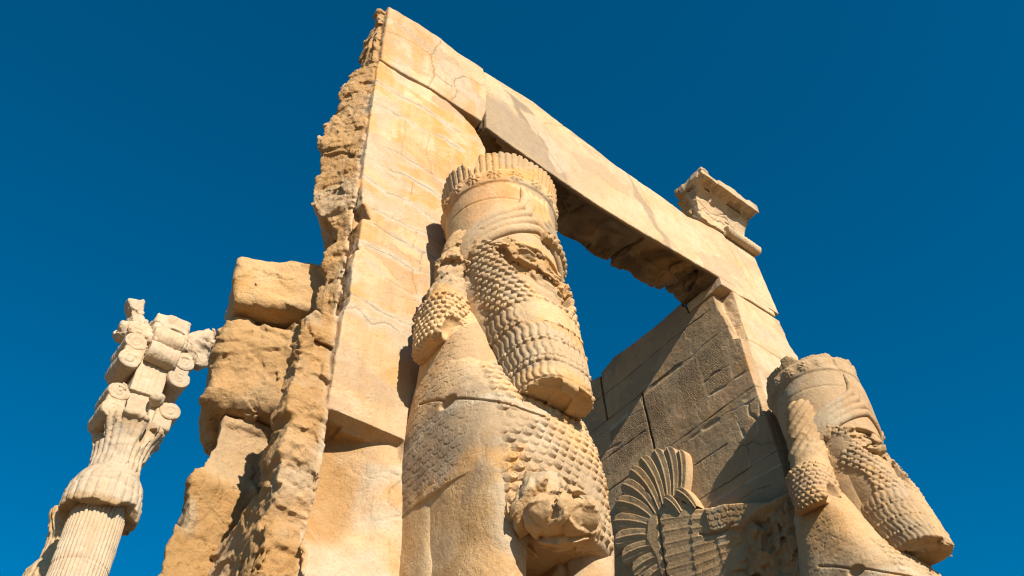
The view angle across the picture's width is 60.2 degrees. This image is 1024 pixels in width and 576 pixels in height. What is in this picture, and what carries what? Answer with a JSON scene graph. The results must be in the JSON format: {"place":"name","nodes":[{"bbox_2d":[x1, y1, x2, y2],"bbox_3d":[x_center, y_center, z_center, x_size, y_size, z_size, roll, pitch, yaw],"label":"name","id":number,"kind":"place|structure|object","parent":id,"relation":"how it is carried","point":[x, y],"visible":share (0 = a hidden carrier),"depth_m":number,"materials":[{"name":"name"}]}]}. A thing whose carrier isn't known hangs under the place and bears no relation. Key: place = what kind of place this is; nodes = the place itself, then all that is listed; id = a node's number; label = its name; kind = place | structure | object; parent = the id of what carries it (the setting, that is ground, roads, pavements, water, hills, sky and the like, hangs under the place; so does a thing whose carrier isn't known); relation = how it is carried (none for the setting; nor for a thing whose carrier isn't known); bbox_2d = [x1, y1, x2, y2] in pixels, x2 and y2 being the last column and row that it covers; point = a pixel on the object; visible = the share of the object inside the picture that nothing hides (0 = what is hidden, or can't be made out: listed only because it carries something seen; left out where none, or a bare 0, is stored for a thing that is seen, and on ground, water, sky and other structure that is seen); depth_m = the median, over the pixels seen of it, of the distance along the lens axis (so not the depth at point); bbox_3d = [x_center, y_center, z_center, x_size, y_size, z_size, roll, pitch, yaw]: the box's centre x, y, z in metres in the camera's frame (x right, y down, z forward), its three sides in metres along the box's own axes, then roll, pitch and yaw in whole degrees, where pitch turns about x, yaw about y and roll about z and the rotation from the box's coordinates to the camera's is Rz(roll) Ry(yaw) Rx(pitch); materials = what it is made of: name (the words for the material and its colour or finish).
{"place":"outdoors","nodes":[
{"label":"outdoors","id":0,"kind":"place"},
{"bbox_2d":[0,0,1023,575],"label":"sky","id":1,"kind":"structure","parent":0,"point":[148,148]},
{"bbox_3d":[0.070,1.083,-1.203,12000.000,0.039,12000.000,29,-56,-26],"label":"ground","id":2,"kind":"structure","parent":0,"visible":0},
{"bbox_2d":[22,505,62,575],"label":"stone column","id":3,"kind":"structure","parent":2,"relation":"on","point":[40,566],"depth_m":19.32,"materials":[{"name":"stone"}]},
{"bbox_2d":[46,298,215,575],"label":"stone column","id":4,"kind":"structure","parent":2,"relation":"on","point":[157,360],"depth_m":17.83,"materials":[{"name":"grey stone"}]},
{"bbox_2d":[158,414,273,575],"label":"ruined wall","id":5,"kind":"structure","parent":2,"relation":"on","point":[222,489],"depth_m":5.82,"materials":[{"name":"stone"}]},
{"bbox_2d":[198,316,298,455],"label":"stone block","id":6,"kind":"structure","parent":5,"relation":"on","point":[248,369],"depth_m":6.66,"materials":[{"name":"stone"}]},
{"bbox_2d":[225,257,324,329],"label":"stone block","id":7,"kind":"structure","parent":6,"relation":"on","point":[281,295],"depth_m":7.08,"materials":[{"name":"stone"}]},
{"bbox_2d":[208,61,484,575],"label":"gateway pier","id":8,"kind":"structure","parent":2,"relation":"on","point":[395,148],"depth_m":6.13,"materials":[{"name":"stone"}]},
{"bbox_2d":[358,7,486,128],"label":"lintel block","id":9,"kind":"structure","parent":8,"relation":"on","point":[405,46],"depth_m":9.71,"materials":[{"name":"stone"}]},
{"bbox_2d":[399,151,614,575],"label":"guardian statue","id":10,"kind":"object","parent":2,"relation":"on","point":[503,474],"visible":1,"depth_m":5.47,"materials":[{"name":"stone"}]},
{"bbox_2d":[581,277,797,575],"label":"gateway pier","id":11,"kind":"structure","parent":2,"relation":"on","point":[690,378],"depth_m":10.83,"materials":[{"name":"brown stone"}]},
{"bbox_2d":[475,72,778,315],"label":"lintel beam","id":12,"kind":"structure","parent":11,"relation":"on","point":[607,209],"depth_m":10.87,"materials":[{"name":"beige stone"}]},
{"bbox_2d":[674,167,761,256],"bbox_3d":[3.007,-1.024,12.649,1.333,0.816,0.604,29,-56,-26],"label":"cornice stone","id":13,"kind":"object","parent":12,"relation":"on","point":[702,195],"visible":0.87,"depth_m":12.56,"materials":[{"name":"beige stone"}]},
{"bbox_2d":[613,353,953,575],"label":"guardian statue","id":14,"kind":"object","parent":2,"relation":"on","point":[852,502],"visible":1,"depth_m":8.64,"materials":[{"name":"brown stone"}]}
]}

